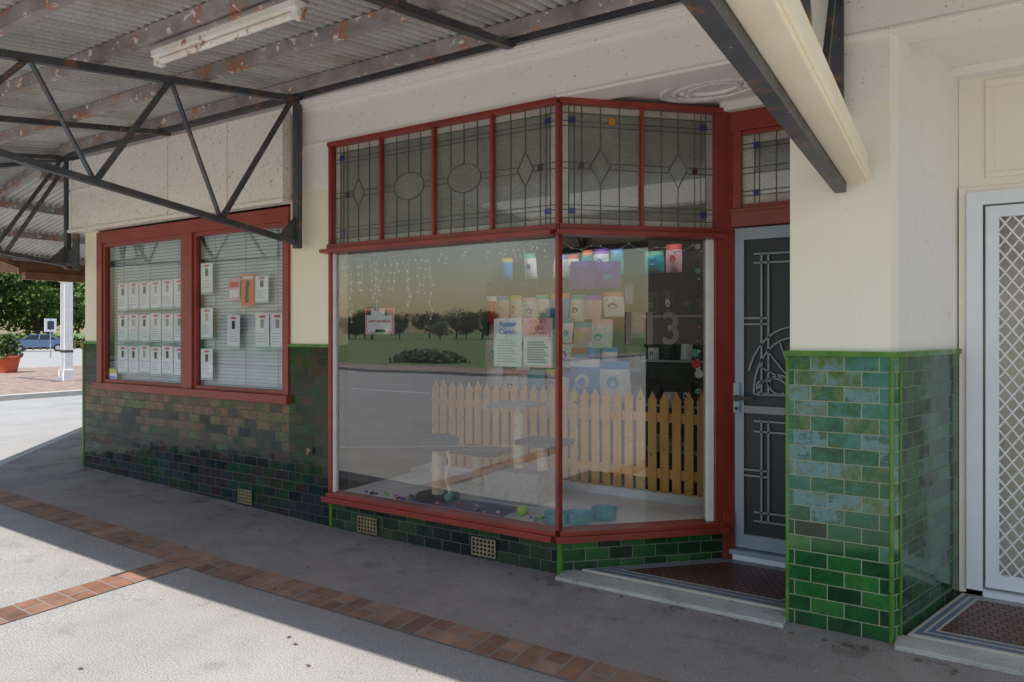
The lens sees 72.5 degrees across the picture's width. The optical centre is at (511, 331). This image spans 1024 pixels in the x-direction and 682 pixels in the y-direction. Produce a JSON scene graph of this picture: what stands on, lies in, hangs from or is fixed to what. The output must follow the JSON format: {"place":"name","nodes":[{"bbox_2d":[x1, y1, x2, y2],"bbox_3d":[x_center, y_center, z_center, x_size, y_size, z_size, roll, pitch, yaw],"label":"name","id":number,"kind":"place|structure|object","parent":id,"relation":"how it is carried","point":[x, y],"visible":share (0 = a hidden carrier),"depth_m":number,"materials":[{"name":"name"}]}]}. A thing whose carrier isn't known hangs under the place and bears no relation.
{"place":"outdoors","nodes":[
{"label":"outdoors","id":0,"kind":"place"},
{"bbox_2d":[0,366,81,400],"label":"footpath","id":1,"kind":"structure","parent":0,"point":[31,383],"depth_m":20.79,"materials":[{"name":"brick"}]},
{"bbox_2d":[0,262,16,272],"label":"verandah frame","id":2,"kind":"object","parent":1,"relation":"on","point":[4,267],"visible":0.05,"depth_m":20.87,"materials":[{"name":"brown wood"}]},
{"bbox_2d":[0,355,21,372],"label":"terracotta planter","id":3,"kind":"object","parent":1,"relation":"on","point":[10,365],"visible":0.86,"depth_m":26.59,"materials":[{"name":"orange ceramic"}]},
{"bbox_2d":[0,333,24,358],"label":"potted shrub","id":4,"kind":"object","parent":3,"relation":"in","point":[7,341],"visible":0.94,"depth_m":26.73,"materials":[{"name":"green plant"}]},
{"bbox_2d":[58,282,74,380],"bbox_3d":[-14.252,-0.105,22.368,0.340,3.350,0.340,0,0,32],"label":"verandah post","id":5,"kind":"object","parent":1,"relation":"on","point":[66,371],"visible":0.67,"depth_m":22.29,"materials":[{"name":"white paint"}]},
{"bbox_2d":[0,333,84,336],"bbox_3d":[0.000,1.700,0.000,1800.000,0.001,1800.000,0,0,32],"label":"ground","id":6,"kind":"structure","parent":0,"point":[77,335],"depth_m":618.71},
{"bbox_2d":[0,272,22,317],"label":"tree","id":7,"kind":"object","parent":6,"relation":"on","point":[9,276],"visible":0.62,"depth_m":75.10,"materials":[{"name":"green plant"}]},
{"bbox_2d":[0,273,77,334],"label":"tree","id":8,"kind":"object","parent":6,"relation":"on","point":[23,323],"depth_m":89.80,"materials":[{"name":"green plant"}]},
{"bbox_2d":[0,272,82,335],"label":"tree","id":9,"kind":"object","parent":6,"relation":"on","point":[52,283],"visible":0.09,"depth_m":82.22,"materials":[{"name":"green plant"}]},
{"bbox_2d":[0,280,84,335],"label":"tree","id":10,"kind":"object","parent":6,"relation":"on","point":[31,305],"visible":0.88,"depth_m":75.15,"materials":[{"name":"green plant"}]},
{"bbox_2d":[12,333,84,348],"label":"hedge","id":11,"kind":"object","parent":6,"relation":"on","point":[76,338],"visible":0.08,"depth_m":70.26,"materials":[{"name":"green plant"}]},
{"bbox_2d":[58,282,84,333],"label":"tree","id":12,"kind":"object","parent":6,"relation":"on","point":[82,286],"visible":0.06,"depth_m":83.20,"materials":[{"name":"green plant"}]},
{"bbox_2d":[959,70,1023,591],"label":"neighbour shop wall","id":13,"kind":"structure","parent":6,"relation":"on","point":[991,132],"depth_m":4.11,"materials":[{"name":"beige paint"}]},
{"bbox_2d":[966,188,1023,602],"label":"neighbour security door","id":14,"kind":"structure","parent":13,"relation":"attached to","point":[995,394],"depth_m":4.07,"materials":[{"name":"white metal"}]},
{"bbox_2d":[0,294,84,332],"label":"sky","id":15,"kind":"structure","parent":0,"point":[81,330],"materials":[{"name":"white"}]},
{"bbox_2d":[0,348,981,595],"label":"road","id":16,"kind":"structure","parent":0,"point":[25,424],"depth_m":13.96,"materials":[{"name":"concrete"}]},
{"bbox_2d":[10,334,59,351],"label":"parked car","id":17,"kind":"object","parent":16,"relation":"on","point":[37,340],"visible":0.57,"depth_m":59.27,"materials":[{"name":"blue paint"}]},
{"bbox_2d":[0,427,81,465],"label":"kerb","id":18,"kind":"structure","parent":16,"relation":"on","point":[28,451],"depth_m":8.82,"materials":[{"name":"concrete"}]},
{"bbox_2d":[44,319,56,357],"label":"parking sign","id":19,"kind":"object","parent":16,"relation":"on","point":[50,325],"visible":1,"depth_m":45.00,"materials":[{"name":"grey metal"}]},
{"bbox_2d":[25,340,81,349],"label":"timber fence","id":20,"kind":"object","parent":16,"relation":"on","point":[74,341],"visible":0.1,"depth_m":66.95,"materials":[{"name":"wood"}]},
{"bbox_2d":[110,220,178,342],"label":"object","id":21,"kind":"structure","parent":16,"relation":"on","point":[118,251],"depth_m":7.83,"materials":[{"name":"beige paint"}]},
{"bbox_2d":[179,204,702,526],"bbox_3d":[-0.096,-0.730,7.531,7.500,4.600,4.500,0,0,32],"label":"shop interior","id":22,"kind":"object","parent":21,"relation":"in","point":[392,378],"visible":0.1,"depth_m":6.41,"materials":[{"name":"glass"}]},
{"bbox_2d":[416,433,459,502],"bbox_3d":[-0.580,1.089,5.478,0.340,0.543,0.340,0,0,32],"label":"cat scratching post","id":23,"kind":"object","parent":22,"relation":"on","point":[437,444],"visible":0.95,"depth_m":5.42,"materials":[{"name":"grey fabric"}]},
{"bbox_2d":[365,490,544,521],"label":"cat toys","id":24,"kind":"object","parent":22,"relation":"on","point":[397,496],"visible":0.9,"depth_m":5.26},
{"bbox_2d":[400,494,517,516],"bbox_3d":[-0.398,1.302,5.288,0.950,0.004,0.270,0,0,32],"label":"felt mat","id":25,"kind":"object","parent":22,"relation":"on","point":[489,508],"visible":0.71,"depth_m":5.19,"materials":[{"name":"fabric"}]},
{"bbox_2d":[444,493,452,501],"bbox_3d":[-0.481,1.265,5.334,0.070,0.072,0.068,0,0,32],"label":"toy ball","id":26,"kind":"object","parent":25,"relation":"on","point":[448,497],"visible":1,"depth_m":5.31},
{"bbox_2d":[449,444,511,491],"bbox_3d":[-0.270,1.141,5.874,0.450,0.322,0.300,0,0,32],"label":"cat scratching post","id":27,"kind":"object","parent":22,"relation":"on","point":[477,453],"visible":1,"depth_m":5.83,"materials":[{"name":"grey fabric"}]},
{"bbox_2d":[517,505,526,514],"bbox_3d":[0.072,1.265,4.956,0.074,0.076,0.072,0,0,32],"label":"tennis ball","id":28,"kind":"object","parent":22,"relation":"on","point":[521,509],"visible":1,"depth_m":4.93,"materials":[{"name":"green fabric"}]},
{"bbox_2d":[484,400,573,505],"bbox_3d":[0.140,0.931,5.444,0.620,0.742,0.360,0,0,32],"label":"cat tree","id":29,"kind":"object","parent":22,"relation":"on","point":[518,480],"visible":1,"depth_m":5.36,"materials":[{"name":"white fabric"}]},
{"bbox_2d":[483,260,629,486],"bbox_3d":[0.396,0.395,6.846,1.728,2.150,0.356,0,0,32],"label":"hanging treat stand","id":30,"kind":"object","parent":22,"relation":"on","point":[593,337],"visible":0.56,"depth_m":6.72,"materials":[{"name":"paper"}]},
{"bbox_2d":[544,509,568,524],"bbox_3d":[0.303,1.267,4.777,0.170,0.070,0.170,0,0,32],"label":"pet bowl","id":31,"kind":"object","parent":22,"relation":"on","point":[549,514],"visible":0.72,"depth_m":4.73,"materials":[{"name":"teal plastic"}]},
{"bbox_2d":[430,464,702,506],"bbox_3d":[0.407,1.272,5.837,2.740,0.065,0.030,0,0,32],"label":"skirting board","id":32,"kind":"object","parent":22,"relation":"attached to","point":[641,494],"visible":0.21,"depth_m":5.53,"materials":[{"name":"white wood"}]},
{"bbox_2d":[432,380,702,496],"bbox_3d":[0.420,0.868,5.944,2.790,0.840,0.053,0,0,32],"label":"picket fence","id":33,"kind":"object","parent":22,"relation":"on","point":[676,418],"visible":0.74,"depth_m":5.75,"materials":[{"name":"brown wood"}]},
{"bbox_2d":[566,509,593,525],"bbox_3d":[0.464,1.267,4.772,0.190,0.070,0.190,0,0,32],"label":"pet bowl","id":34,"kind":"object","parent":22,"relation":"on","point":[580,517],"visible":0.99,"depth_m":4.71,"materials":[{"name":"teal plastic"}]},
{"bbox_2d":[494,244,702,465],"bbox_3d":[0.843,0.301,7.331,2.307,2.338,0.250,0,0,32],"label":"pet supplies shelf","id":35,"kind":"object","parent":22,"relation":"on","point":[530,272],"visible":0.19,"depth_m":7.15,"materials":[{"name":"white paper"}]},
{"bbox_2d":[591,504,617,520],"bbox_3d":[0.646,1.267,4.894,0.190,0.070,0.190,0,0,32],"label":"pet bowl","id":36,"kind":"object","parent":22,"relation":"on","point":[605,512],"visible":0.98,"depth_m":4.84,"materials":[{"name":"teal plastic"}]},
{"bbox_2d":[641,271,702,495],"bbox_3d":[1.649,0.470,6.314,0.850,2.000,0.530,0,0,32],"label":"accessory cabinet","id":37,"kind":"object","parent":22,"relation":"on","point":[669,370],"visible":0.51,"depth_m":6.26,"materials":[{"name":"grey wood"}]},
{"bbox_2d":[609,21,1023,111],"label":"recess ceiling","id":38,"kind":"structure","parent":21,"relation":"attached to","point":[999,49],"depth_m":4.02,"materials":[{"name":"white paint"}]},
{"bbox_2d":[555,570,1023,676],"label":"porch threshold","id":39,"kind":"object","parent":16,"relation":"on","point":[905,643],"visible":0.34,"depth_m":3.87,"materials":[{"name":"concrete"}]},
{"bbox_2d":[0,431,1023,681],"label":"pavement","id":40,"kind":"structure","parent":0,"point":[186,625],"depth_m":3.84,"materials":[{"name":"grey concrete"}]},
{"bbox_2d":[0,489,669,681],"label":"brick paving strip","id":41,"kind":"object","parent":40,"relation":"on","point":[566,666],"visible":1,"depth_m":4.05,"materials":[{"name":"brick"}]},
{"bbox_2d":[84,343,721,573],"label":"tiled wall","id":42,"kind":"structure","parent":40,"relation":"on","point":[224,449],"depth_m":5.94,"materials":[{"name":"green tile"}]},
{"bbox_2d":[92,206,290,403],"bbox_3d":[-3.128,-0.223,6.664,3.020,1.655,0.130,0,0,32],"label":"window frame","id":43,"kind":"object","parent":42,"relation":"on","point":[189,234],"visible":0.94,"depth_m":6.57,"materials":[{"name":"red paint"}]},
{"bbox_2d":[109,368,116,378],"bbox_3d":[-4.206,0.450,7.364,0.150,0.120,0.004,0,0,32],"label":"security sticker","id":44,"kind":"object","parent":43,"relation":"attached to","point":[112,373],"visible":0.93,"depth_m":7.36,"materials":[{"name":"yellow paper"}]},
{"bbox_2d":[114,240,180,382],"bbox_3d":[-3.667,-0.210,7.113,1.370,1.440,0.035,0,0,32],"label":"venetian blind","id":45,"kind":"object","parent":43,"relation":"attached to","point":[140,278],"visible":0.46,"depth_m":7.15,"materials":[{"name":"grey"}]},
{"bbox_2d":[203,228,281,389],"bbox_3d":[-2.397,-0.210,6.325,1.240,1.440,0.035,0,0,32],"label":"venetian blind","id":46,"kind":"object","parent":43,"relation":"attached to","point":[248,363],"visible":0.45,"depth_m":6.35,"materials":[{"name":"grey plastic"}]},
{"bbox_2d":[119,230,281,387],"bbox_3d":[-3.018,-0.230,6.804,2.900,1.600,0.005,0,0,32],"label":"window backing","id":47,"kind":"object","parent":42,"relation":"on","point":[202,295],"depth_m":6.64,"materials":[{"name":"grey"}]},
{"bbox_2d":[238,488,252,504],"bbox_3d":[-2.339,1.450,6.152,0.178,0.123,0.038,0,0,32],"label":"air vent","id":48,"kind":"object","parent":42,"relation":"attached to","point":[245,496],"visible":1,"depth_m":6.13,"materials":[{"name":"beige ceramic"}]},
{"bbox_2d":[306,448,312,454],"bbox_3d":[-1.662,0.979,5.708,0.040,0.058,0.049,0,0,32],"label":"wall tap","id":49,"kind":"object","parent":42,"relation":"attached to","point":[308,450],"depth_m":5.70,"materials":[{"name":"metal"}]},
{"bbox_2d":[81,341,563,574],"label":"tile trim","id":50,"kind":"structure","parent":42,"relation":"attached to","point":[560,558],"depth_m":5.72,"materials":[{"name":"tile"}]},
{"bbox_2d":[85,0,1023,344],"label":"lintel and fascia","id":51,"kind":"structure","parent":50,"relation":"on","point":[653,50],"depth_m":4.66,"materials":[{"name":"beige paint"}]},
{"bbox_2d":[0,0,869,282],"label":"verandah awning","id":52,"kind":"object","parent":51,"relation":"attached to","point":[79,79],"visible":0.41,"depth_m":4.51,"materials":[{"name":"metal"}]},
{"bbox_2d":[67,108,291,233],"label":"fibro panels","id":53,"kind":"object","parent":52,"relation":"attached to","point":[167,168],"visible":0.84,"depth_m":6.47,"materials":[{"name":"paint"}]},
{"bbox_2d":[149,0,308,67],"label":"fluorescent batten light","id":54,"kind":"object","parent":52,"relation":"attached to","point":[272,13],"visible":1,"depth_m":3.73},
{"bbox_2d":[357,515,377,534],"bbox_3d":[-1.107,1.490,5.388,0.198,0.123,0.038,0,0,32],"label":"air vent","id":55,"kind":"object","parent":42,"relation":"attached to","point":[368,525],"visible":1,"depth_m":5.37,"materials":[{"name":"beige ceramic"}]},
{"bbox_2d":[471,536,496,558],"bbox_3d":[-0.189,1.485,4.819,0.198,0.123,0.038,0,0,32],"label":"air vent","id":56,"kind":"object","parent":42,"relation":"attached to","point":[483,547],"visible":1,"depth_m":4.80,"materials":[{"name":"beige ceramic"}]},
{"bbox_2d":[319,97,730,543],"bbox_3d":[-0.095,-0.077,4.922,3.132,2.865,0.711,0,0,17],"label":"window frame","id":57,"kind":"object","parent":42,"relation":"on","point":[713,238],"visible":1,"depth_m":4.73,"materials":[{"name":"red paint"}]},
{"bbox_2d":[336,105,712,243],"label":"leadlight windows","id":58,"kind":"structure","parent":57,"relation":"attached to","point":[600,166],"depth_m":4.73,"materials":[{"name":"grey glass"}]},
{"bbox_2d":[691,244,702,400],"bbox_3d":[1.264,-0.062,4.778,0.079,1.076,0.075,0,0,32],"label":"christmas garland","id":59,"kind":"object","parent":57,"relation":"hanging from","point":[696,363],"visible":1,"depth_m":4.77,"materials":[{"name":"green plastic"}]},
{"bbox_3d":[-0.045,0.330,5.192,2.853,1.920,0.749,0,0,32],"label":"shop","id":60,"kind":"object","parent":57,"relation":"in","visible":0},
{"bbox_2d":[365,308,394,333],"bbox_3d":[-1.022,-0.080,5.392,0.300,0.200,0.006,0,0,32],"label":"pet rescue banner","id":61,"kind":"object","parent":60,"relation":"attached to","point":[379,320],"visible":1,"depth_m":5.39,"materials":[{"name":"white paper"}]},
{"bbox_2d":[494,318,521,366],"bbox_3d":[-0.030,0.075,4.777,0.225,0.330,0.006,0,0,32],"label":"foster carers poster","id":62,"kind":"object","parent":60,"relation":"attached to","point":[507,342],"visible":1,"depth_m":4.77,"materials":[{"name":"white paper"}]},
{"bbox_2d":[339,242,701,322],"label":"icicle string lights","id":63,"kind":"object","parent":60,"relation":"attached to","point":[407,280],"visible":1,"depth_m":5.25,"materials":[{"name":"grey plastic"}]},
{"bbox_2d":[523,318,552,367],"bbox_3d":[0.170,0.075,4.653,0.225,0.330,0.006,0,0,32],"label":"adopt poster","id":64,"kind":"object","parent":60,"relation":"attached to","point":[537,342],"visible":1,"depth_m":4.65,"materials":[{"name":"white paper"}]},
{"bbox_2d":[1,473,957,674],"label":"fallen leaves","id":65,"kind":"object","parent":40,"relation":"on","point":[511,573],"visible":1,"depth_m":3.94,"materials":[{"name":"brown plant"}]},
{"bbox_2d":[582,558,784,610],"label":"tessellated porch floor","id":66,"kind":"structure","parent":40,"relation":"on","point":[757,584],"depth_m":4.34,"materials":[{"name":"brown tile"}]},
{"bbox_2d":[729,546,784,567],"bbox_3d":[1.823,1.520,4.600,0.970,0.100,0.160,0,0,32],"label":"door threshold","id":67,"kind":"object","parent":66,"relation":"on","point":[759,556],"depth_m":4.64,"materials":[{"name":"silver metal"}]},
{"bbox_2d":[789,354,959,642],"bbox_3d":[2.133,0.900,4.060,0.803,1.540,1.150,0,0,32],"label":"pier tiled base","id":68,"kind":"object","parent":40,"relation":"on","point":[838,494],"visible":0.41,"depth_m":3.68,"materials":[{"name":"green tile"}]},
{"bbox_2d":[784,349,961,643],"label":"pier tile trim","id":69,"kind":"structure","parent":68,"relation":"attached to","point":[890,355],"depth_m":3.56,"materials":[{"name":"green tile"}]},
{"bbox_2d":[790,33,958,351],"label":"pier","id":70,"kind":"structure","parent":68,"relation":"on","point":[874,262],"depth_m":3.68,"materials":[{"name":"white paint"}]},
{"bbox_2d":[714,106,789,558],"bbox_3d":[1.812,0.035,4.583,0.970,3.170,0.160,0,0,32],"label":"door frame","id":71,"kind":"object","parent":70,"relation":"attached to","point":[739,126],"visible":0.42,"depth_m":4.74,"materials":[{"name":"red wood"}]},
{"bbox_2d":[733,225,789,553],"bbox_3d":[1.833,0.380,4.552,0.782,2.160,0.090,0,0,32],"label":"security screen door","id":72,"kind":"structure","parent":71,"relation":"attached to","point":[762,299],"depth_m":4.68,"materials":[{"name":"grey metal"}]},
{"bbox_2d":[742,130,789,203],"bbox_3d":[1.879,-1.095,4.560,0.732,0.470,0.009,0,0,32],"label":"transom leadlight","id":73,"kind":"object","parent":71,"relation":"attached to","point":[766,167],"visible":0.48,"depth_m":4.67,"materials":[{"name":"clear glass"}]},
{"bbox_2d":[908,593,1023,658],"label":"tessellated porch floor","id":74,"kind":"structure","parent":40,"relation":"on","point":[988,624],"depth_m":3.63,"materials":[{"name":"brown tile"}]},
{"bbox_2d":[626,312,678,344],"bbox_3d":[0.937,-0.022,4.662,0.275,0.220,0.260,0,0,32],"label":"shop number","id":75,"kind":"object","parent":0,"point":[673,329],"visible":1,"depth_m":4.66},
{"label":"left window glass","id":76,"kind":"object","parent":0,"visible":0},
{"bbox_2d":[118,314,127,341],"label":"pet adoption flyer","id":77,"kind":"object","parent":76,"relation":"attached to","point":[122,328],"visible":1,"depth_m":7.26,"materials":[{"name":"white paper"}]},
{"bbox_2d":[118,283,127,310],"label":"pet adoption flyer","id":78,"kind":"object","parent":76,"relation":"attached to","point":[122,297],"visible":1,"depth_m":7.26,"materials":[{"name":"white paper"}]},
{"bbox_2d":[118,346,127,372],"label":"pet adoption flyer","id":79,"kind":"object","parent":76,"relation":"attached to","point":[122,359],"visible":1,"depth_m":7.26,"materials":[{"name":"white paper"}]},
{"bbox_2d":[128,346,138,373],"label":"pet adoption flyer","id":80,"kind":"object","parent":76,"relation":"attached to","point":[133,359],"visible":1,"depth_m":7.16,"materials":[{"name":"white paper"}]},
{"bbox_2d":[128,282,138,309],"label":"pet adoption flyer","id":81,"kind":"object","parent":76,"relation":"attached to","point":[133,295],"visible":1,"depth_m":7.16,"materials":[{"name":"white paper"}]},
{"bbox_2d":[128,314,138,341],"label":"pet adoption flyer","id":82,"kind":"object","parent":76,"relation":"attached to","point":[133,327],"visible":1,"depth_m":7.16,"materials":[{"name":"white paper"}]},
{"bbox_2d":[139,345,149,373],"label":"pet adoption flyer","id":83,"kind":"object","parent":76,"relation":"attached to","point":[144,359],"visible":1,"depth_m":7.06,"materials":[{"name":"white paper"}]},
{"bbox_2d":[139,314,149,342],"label":"pet adoption flyer","id":84,"kind":"object","parent":76,"relation":"attached to","point":[144,328],"visible":1,"depth_m":7.06,"materials":[{"name":"white paper"}]},
{"bbox_2d":[139,282,149,309],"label":"pet adoption flyer","id":85,"kind":"object","parent":76,"relation":"attached to","point":[144,295],"visible":1,"depth_m":7.06,"materials":[{"name":"white paper"}]},
{"bbox_2d":[150,313,160,341],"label":"pet adoption flyer","id":86,"kind":"object","parent":76,"relation":"attached to","point":[155,327],"visible":1,"depth_m":6.96,"materials":[{"name":"white paper"}]},
{"bbox_2d":[150,280,160,309],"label":"pet adoption flyer","id":87,"kind":"object","parent":76,"relation":"attached to","point":[155,295],"visible":1,"depth_m":6.96,"materials":[{"name":"white paper"}]},
{"bbox_2d":[150,347,160,375],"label":"pet adoption flyer","id":88,"kind":"object","parent":76,"relation":"attached to","point":[155,361],"visible":1,"depth_m":6.96,"materials":[{"name":"white paper"}]},
{"bbox_2d":[162,313,172,342],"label":"pet adoption flyer","id":89,"kind":"object","parent":76,"relation":"attached to","point":[167,328],"visible":1,"depth_m":6.85,"materials":[{"name":"white paper"}]},
{"bbox_2d":[162,346,172,374],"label":"pet adoption flyer","id":90,"kind":"object","parent":76,"relation":"attached to","point":[167,360],"visible":1,"depth_m":6.85,"materials":[{"name":"white paper"}]},
{"bbox_2d":[162,280,172,308],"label":"pet adoption flyer","id":91,"kind":"object","parent":76,"relation":"attached to","point":[167,294],"visible":1,"depth_m":6.85,"materials":[{"name":"white paper"}]},
{"bbox_2d":[173,347,180,376],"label":"pet adoption flyer","id":92,"kind":"object","parent":76,"relation":"attached to","point":[177,361],"visible":0.65,"depth_m":6.76,"materials":[{"name":"white paper"}]},
{"bbox_2d":[174,313,180,342],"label":"pet adoption flyer","id":93,"kind":"object","parent":76,"relation":"attached to","point":[177,327],"visible":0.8,"depth_m":6.76,"materials":[{"name":"white paper"}]},
{"bbox_2d":[174,279,180,307],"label":"pet adoption flyer","id":94,"kind":"object","parent":76,"relation":"attached to","point":[177,293],"visible":0.7,"depth_m":6.76,"materials":[{"name":"white paper"}]},
{"bbox_2d":[201,349,212,379],"bbox_3d":[-2.850,0.305,6.524,0.181,0.291,0.001,0,0,32],"label":"pet adoption flyer","id":95,"kind":"object","parent":76,"relation":"attached to","point":[206,364],"visible":1,"depth_m":6.52,"materials":[{"name":"white paper"}]},
{"bbox_2d":[201,308,212,338],"bbox_3d":[-2.850,-0.075,6.524,0.180,0.290,0.001,0,0,32],"label":"pet adoption flyer","id":96,"kind":"object","parent":76,"relation":"attached to","point":[206,323],"visible":1,"depth_m":6.52,"materials":[{"name":"white paper"}]},
{"bbox_2d":[201,262,212,293],"bbox_3d":[-2.850,-0.495,6.524,0.183,0.292,0.001,0,0,32],"label":"pet adoption flyer","id":97,"kind":"object","parent":76,"relation":"attached to","point":[206,278],"visible":1,"depth_m":6.52,"materials":[{"name":"white paper"}]},
{"bbox_2d":[227,315,239,347],"bbox_3d":[-2.519,0.000,6.318,0.184,0.302,0.001,0,0,32],"label":"pet adoption flyer","id":98,"kind":"object","parent":76,"relation":"attached to","point":[233,331],"visible":1,"depth_m":6.32,"materials":[{"name":"white paper"}]},
{"bbox_2d":[228,278,239,300],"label":"pet adoption flyer","id":99,"kind":"object","parent":76,"relation":"attached to","point":[234,289],"visible":1,"depth_m":6.31,"materials":[{"name":"white paper"}]},
{"bbox_2d":[241,274,254,305],"bbox_3d":[-2.349,-0.370,6.213,0.181,0.281,0.002,0,0,32],"label":"pet adoption flyer","id":100,"kind":"object","parent":76,"relation":"attached to","point":[247,289],"visible":1,"depth_m":6.21,"materials":[{"name":"paper"}]},
{"bbox_2d":[255,275,267,302],"bbox_3d":[-2.189,-0.370,6.114,0.176,0.241,0.001,0,0,32],"label":"pet adoption flyer","id":101,"kind":"object","parent":76,"relation":"attached to","point":[261,289],"visible":1,"depth_m":6.12,"materials":[{"name":"white paper"}]},
{"bbox_2d":[255,313,268,348],"bbox_3d":[-2.185,-0.005,6.111,0.187,0.311,0.001,0,0,32],"label":"pet adoption flyer","id":102,"kind":"object","parent":76,"relation":"attached to","point":[261,330],"visible":1,"depth_m":6.11,"materials":[{"name":"white paper"}]},
{"bbox_2d":[270,313,281,348],"bbox_3d":[-2.015,-0.005,6.006,0.191,0.314,0.001,0,0,32],"label":"pet adoption flyer","id":103,"kind":"object","parent":76,"relation":"attached to","point":[276,330],"visible":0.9,"depth_m":6.01,"materials":[{"name":"white paper"}]}
]}

